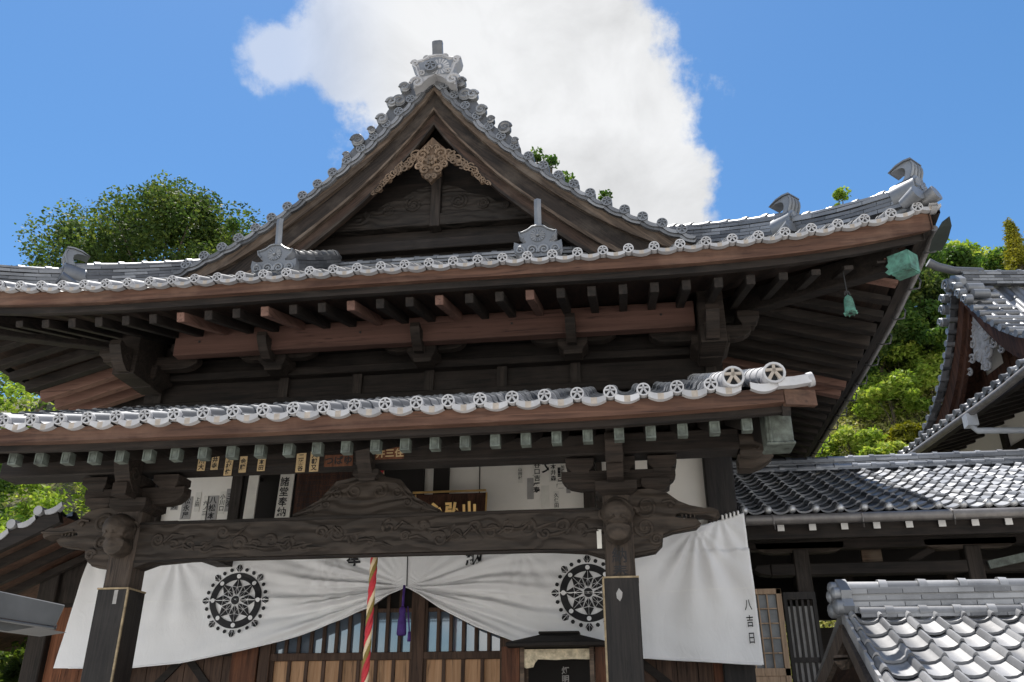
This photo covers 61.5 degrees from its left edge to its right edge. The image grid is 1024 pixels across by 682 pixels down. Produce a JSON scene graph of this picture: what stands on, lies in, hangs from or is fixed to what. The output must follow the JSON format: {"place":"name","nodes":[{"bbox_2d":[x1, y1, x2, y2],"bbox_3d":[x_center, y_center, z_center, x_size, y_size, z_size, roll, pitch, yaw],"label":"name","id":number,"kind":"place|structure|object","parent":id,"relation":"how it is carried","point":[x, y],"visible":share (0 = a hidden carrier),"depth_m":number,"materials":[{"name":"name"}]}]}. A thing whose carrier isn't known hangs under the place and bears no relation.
{"place":"outdoors","nodes":[
{"label":"outdoors","id":0,"kind":"place"},
{"bbox_2d":[0,591,65,636],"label":"roof","id":1,"kind":"structure","parent":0,"point":[14,607],"depth_m":2.31,"materials":[{"name":"grey metal"}]},
{"bbox_2d":[0,368,936,681],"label":"hill","id":2,"kind":"structure","parent":0,"point":[68,488],"depth_m":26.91,"materials":[{"name":"green plant"}]},
{"bbox_2d":[0,513,26,680],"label":"leafy shrub","id":3,"kind":"object","parent":2,"relation":"on","point":[3,525],"visible":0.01,"depth_m":13.91,"materials":[{"name":"green plant"}]},
{"bbox_2d":[0,463,33,529],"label":"leafy shrub","id":4,"kind":"object","parent":2,"relation":"on","point":[7,484],"visible":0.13,"depth_m":16.38,"materials":[{"name":"green plant"}]},
{"bbox_2d":[0,372,57,518],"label":"leafy shrub","id":5,"kind":"object","parent":2,"relation":"on","point":[2,384],"visible":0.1,"depth_m":19.69,"materials":[{"name":"green plant"}]},
{"bbox_2d":[12,256,54,411],"bbox_3d":[-19.053,0.097,35.632,5.425,7.193,5.303,-13,-28,26],"label":"broad tree","id":6,"kind":"object","parent":2,"relation":"on","point":[40,408],"depth_m":34.29,"materials":[{"name":"green plant"}]},
{"bbox_2d":[0,371,88,521],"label":"leafy shrub","id":7,"kind":"object","parent":2,"relation":"on","point":[23,487],"visible":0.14,"depth_m":18.55,"materials":[{"name":"green plant"}]},
{"bbox_2d":[15,482,90,652],"bbox_3d":[-8.903,4.879,16.661,2.864,6.708,2.694,-3,-25,7],"label":"leafy shrub","id":8,"kind":"object","parent":2,"relation":"on","point":[28,509],"visible":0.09,"depth_m":17.51,"materials":[{"name":"green plant"}]},
{"bbox_2d":[12,170,265,267],"bbox_3d":[-14.482,-1.234,34.504,11.161,10.019,11.120,-3,-25,7],"label":"broad tree","id":9,"kind":"object","parent":2,"relation":"on","point":[128,233],"visible":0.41,"depth_m":32.11,"materials":[{"name":"green plant"}]},
{"bbox_2d":[224,217,241,245],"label":"slender tree","id":10,"kind":"object","parent":2,"relation":"on","point":[232,223],"visible":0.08,"depth_m":33.32,"materials":[{"name":"green plant"}]},
{"bbox_2d":[531,146,575,182],"bbox_3d":[1.434,-1.176,35.749,2.828,17.097,2.314,-3,-25,7],"label":"slender tree","id":11,"kind":"object","parent":2,"relation":"on","point":[551,160],"visible":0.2,"depth_m":39.05,"materials":[{"name":"green plant"}]},
{"bbox_2d":[597,189,612,200],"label":"slender tree","id":12,"kind":"object","parent":2,"relation":"on","point":[603,193],"visible":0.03,"depth_m":37.63,"materials":[{"name":"green plant"}]},
{"bbox_2d":[825,186,851,208],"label":"slender tree","id":13,"kind":"object","parent":2,"relation":"on","point":[838,194],"visible":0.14,"depth_m":37.57,"materials":[{"name":"green plant"}]},
{"bbox_2d":[816,424,888,456],"bbox_3d":[11.256,3.469,28.400,2.121,1.504,2.395,12,-27,-25],"label":"leafy shrub","id":14,"kind":"object","parent":2,"relation":"on","point":[843,434],"visible":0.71,"depth_m":27.84,"materials":[{"name":"green plant"}]},
{"bbox_2d":[853,359,888,404],"bbox_3d":[12.686,1.666,31.802,2.178,2.162,2.554,-3,-25,7],"label":"leafy shrub","id":15,"kind":"object","parent":2,"relation":"on","point":[872,370],"visible":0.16,"depth_m":31.02,"materials":[{"name":"green plant"}]},
{"bbox_2d":[855,440,908,455],"bbox_3d":[11.847,3.758,27.196,2.237,1.319,2.304,-3,-25,7],"label":"leafy shrub","id":16,"kind":"object","parent":2,"relation":"on","point":[883,448],"visible":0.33,"depth_m":26.60,"materials":[{"name":"green plant"}]},
{"bbox_2d":[851,369,932,424],"bbox_3d":[13.094,2.109,30.007,2.561,2.483,2.873,-3,-25,7],"label":"leafy shrub","id":17,"kind":"object","parent":2,"relation":"on","point":[870,393],"visible":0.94,"depth_m":29.58,"materials":[{"name":"green plant"}]},
{"bbox_2d":[879,419,926,444],"bbox_3d":[12.816,3.296,27.893,1.801,1.293,1.936,13,-28,-27],"label":"leafy shrub","id":18,"kind":"object","parent":2,"relation":"on","point":[906,433],"visible":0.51,"depth_m":27.51,"materials":[{"name":"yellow plant"}]},
{"bbox_2d":[875,311,931,403],"bbox_3d":[13.675,0.807,32.182,3.896,3.940,3.879,-3,-25,7],"label":"hillside tree","id":19,"kind":"object","parent":2,"relation":"on","point":[896,331],"visible":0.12,"depth_m":31.00,"materials":[{"name":"green plant"}]},
{"bbox_2d":[875,338,932,375],"bbox_3d":[14.268,1.080,32.051,2.621,2.616,2.826,5,-25,-11],"label":"leafy shrub","id":20,"kind":"object","parent":2,"relation":"on","point":[908,350],"visible":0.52,"depth_m":31.38,"materials":[{"name":"green plant"}]},
{"bbox_2d":[882,298,947,395],"bbox_3d":[15.151,0.430,31.902,3.882,4.116,3.813,-14,-28,28],"label":"hillside tree","id":21,"kind":"object","parent":2,"relation":"on","point":[932,331],"visible":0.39,"depth_m":31.22,"materials":[{"name":"green plant"}]},
{"bbox_2d":[895,349,943,401],"bbox_3d":[15.034,1.486,31.075,2.558,2.396,2.383,15,-28,-29],"label":"leafy shrub","id":22,"kind":"object","parent":2,"relation":"on","point":[928,376],"visible":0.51,"depth_m":30.57,"materials":[{"name":"green plant"}]},
{"bbox_2d":[903,267,952,322],"bbox_3d":[15.833,-0.509,33.526,4.709,5.030,4.499,-3,-25,7],"label":"hillside tree","id":23,"kind":"object","parent":2,"relation":"on","point":[931,283],"visible":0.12,"depth_m":32.66,"materials":[{"name":"green plant"}]},
{"bbox_2d":[922,249,952,273],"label":"hillside tree","id":24,"kind":"object","parent":2,"relation":"on","point":[935,257],"visible":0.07,"depth_m":34.83,"materials":[{"name":"green plant"}]},
{"bbox_2d":[918,243,992,299],"bbox_3d":[18.041,-2.094,37.004,4.559,4.259,4.882,5,-25,-12],"label":"hillside tree","id":25,"kind":"object","parent":2,"relation":"on","point":[961,256],"visible":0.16,"depth_m":35.58,"materials":[{"name":"green plant"}]},
{"bbox_2d":[946,238,1008,269],"bbox_3d":[20.476,-2.884,40.486,5.848,3.097,5.704,-3,-25,7],"label":"hillside tree","id":26,"kind":"object","parent":2,"relation":"on","point":[974,249],"visible":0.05,"depth_m":38.82,"materials":[{"name":"green plant"}]},
{"bbox_2d":[980,246,1013,269],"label":"hillside tree","id":27,"kind":"object","parent":2,"relation":"on","point":[992,263],"visible":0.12,"depth_m":37.93,"materials":[{"name":"green plant"}]},
{"bbox_2d":[1001,217,1023,269],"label":"golden conifer","id":28,"kind":"object","parent":2,"relation":"on","point":[1014,242],"visible":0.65,"depth_m":35.24,"materials":[{"name":"yellow plant"}]},
{"bbox_2d":[0,0,1023,398],"label":"sky","id":29,"kind":"structure","parent":0,"point":[688,111],"materials":[{"name":"blue"}]},
{"bbox_2d":[815,577,1023,681],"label":"tiled gate","id":30,"kind":"structure","parent":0,"point":[954,630],"depth_m":5.63,"materials":[{"name":"tile"}]},
{"label":"ground","id":31,"kind":"structure","parent":0,"visible":0},
{"bbox_2d":[0,650,17,680],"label":"leafy shrub","id":32,"kind":"object","parent":31,"relation":"on","point":[14,653],"visible":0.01,"depth_m":13.08,"materials":[{"name":"green plant"}]},
{"bbox_2d":[0,637,27,681],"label":"leafy shrub","id":33,"kind":"object","parent":31,"relation":"on","point":[10,672],"visible":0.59,"depth_m":11.37,"materials":[{"name":"green plant"}]},
{"bbox_2d":[0,502,87,681],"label":"side lean to","id":34,"kind":"object","parent":31,"relation":"on","point":[34,563],"visible":0.45,"depth_m":9.84,"materials":[{"name":"wood"}]},
{"bbox_2d":[0,40,951,681],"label":"temple hall","id":35,"kind":"structure","parent":31,"relation":"on","point":[438,280],"depth_m":9.36,"materials":[{"name":"brown wood"}]},
{"bbox_2d":[243,475,262,518],"bbox_3d":[-3.042,1.960,10.148,0.142,0.880,0.240,-3,-25,7],"label":"hanging board","id":36,"kind":"object","parent":35,"relation":"hanging from","point":[251,496],"visible":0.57,"depth_m":10.08,"materials":[{"name":"wood"}]},
{"bbox_2d":[274,474,294,517],"bbox_3d":[-2.637,1.936,10.097,0.198,0.880,0.243,-3,-25,7],"label":"hanging board","id":37,"kind":"object","parent":35,"relation":"hanging from","point":[284,497],"visible":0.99,"depth_m":10.03,"materials":[{"name":"wood"}]},
{"bbox_2d":[293,472,355,513],"bbox_3d":[-2.129,1.926,10.026,0.764,0.840,0.243,-3,-25,7],"label":"inscribed board","id":38,"kind":"object","parent":35,"relation":"attached to","point":[311,488],"visible":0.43,"depth_m":10.02,"materials":[{"name":"brown wood"}]},
{"bbox_2d":[276,612,411,652],"bbox_3d":[-1.863,3.251,9.581,1.570,0.420,0.006,-3,-25,7],"label":"window pane","id":39,"kind":"structure","parent":35,"relation":"in","point":[381,622],"depth_m":9.56,"materials":[{"name":"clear glass"}]},
{"bbox_2d":[361,470,383,681],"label":"bell rope","id":40,"kind":"object","parent":35,"relation":"hanging from","point":[369,622],"visible":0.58,"depth_m":7.69,"materials":[{"name":"red fabric"}]},
{"bbox_2d":[53,510,763,668],"bbox_3d":[-1.300,2.756,9.437,7.702,1.591,0.195,-3,-25,8],"label":"white curtain","id":41,"kind":"object","parent":35,"relation":"hanging from","point":[697,596],"visible":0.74,"depth_m":9.37,"materials":[{"name":"fabric"}]},
{"bbox_2d":[396,585,410,641],"bbox_3d":[-1.155,2.923,9.252,0.149,0.581,0.102,8,-26,-16],"label":"purple tassel","id":42,"kind":"object","parent":41,"relation":"hanging from","point":[401,627],"visible":1,"depth_m":9.18,"materials":[{"name":"purple fabric"}]},
{"bbox_2d":[412,489,487,511],"bbox_3d":[-0.697,1.935,9.623,0.840,0.503,0.149,-3,-25,7],"label":"framed tablet","id":43,"kind":"object","parent":35,"relation":"attached to","point":[462,502],"visible":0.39,"depth_m":9.68,"materials":[{"name":"brown wood"}]},
{"bbox_2d":[427,612,499,651],"bbox_3d":[-0.521,3.175,9.417,0.840,0.420,0.006,-3,-25,7],"label":"window pane","id":44,"kind":"structure","parent":35,"relation":"in","point":[445,616],"depth_m":9.40,"materials":[{"name":"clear glass"}]},
{"bbox_2d":[502,631,605,681],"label":"lamp shrine","id":45,"kind":"object","parent":35,"relation":"on","point":[559,656],"visible":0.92,"depth_m":8.19,"materials":[{"name":"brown wood"}]},
{"bbox_2d":[502,647,519,681],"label":"side door","id":46,"kind":"structure","parent":45,"relation":"in","point":[510,656],"depth_m":8.20,"materials":[{"name":"brown wood"}]},
{"bbox_2d":[595,647,605,681],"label":"side door","id":47,"kind":"structure","parent":45,"relation":"in","point":[600,660],"depth_m":8.10,"materials":[{"name":"brown wood"}]},
{"bbox_2d":[755,588,791,681],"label":"lattice door","id":48,"kind":"structure","parent":35,"relation":"attached to","point":[775,667],"depth_m":9.50,"materials":[{"name":"brown wood"}]},
{"bbox_2d":[842,266,857,316],"bbox_3d":[3.307,-0.501,8.514,0.133,0.534,0.134,-14,-28,27],"label":"wind bell","id":49,"kind":"object","parent":35,"relation":"hanging from","point":[849,308],"visible":1,"depth_m":8.42,"materials":[{"name":"teal metal"}]},
{"bbox_2d":[732,448,1023,653],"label":"roofed corridor","id":50,"kind":"object","parent":31,"relation":"on","point":[816,525],"visible":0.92,"depth_m":10.11,"materials":[{"name":"tile"}]},
{"bbox_2d":[782,592,823,681],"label":"slatted window","id":51,"kind":"structure","parent":50,"relation":"attached to","point":[805,644],"depth_m":9.62,"materials":[{"name":"black wood"}]},
{"bbox_2d":[898,259,1023,453],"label":"second hall","id":52,"kind":"structure","parent":31,"relation":"on","point":[979,390],"depth_m":16.28,"materials":[{"name":"grey tile"}]}
]}

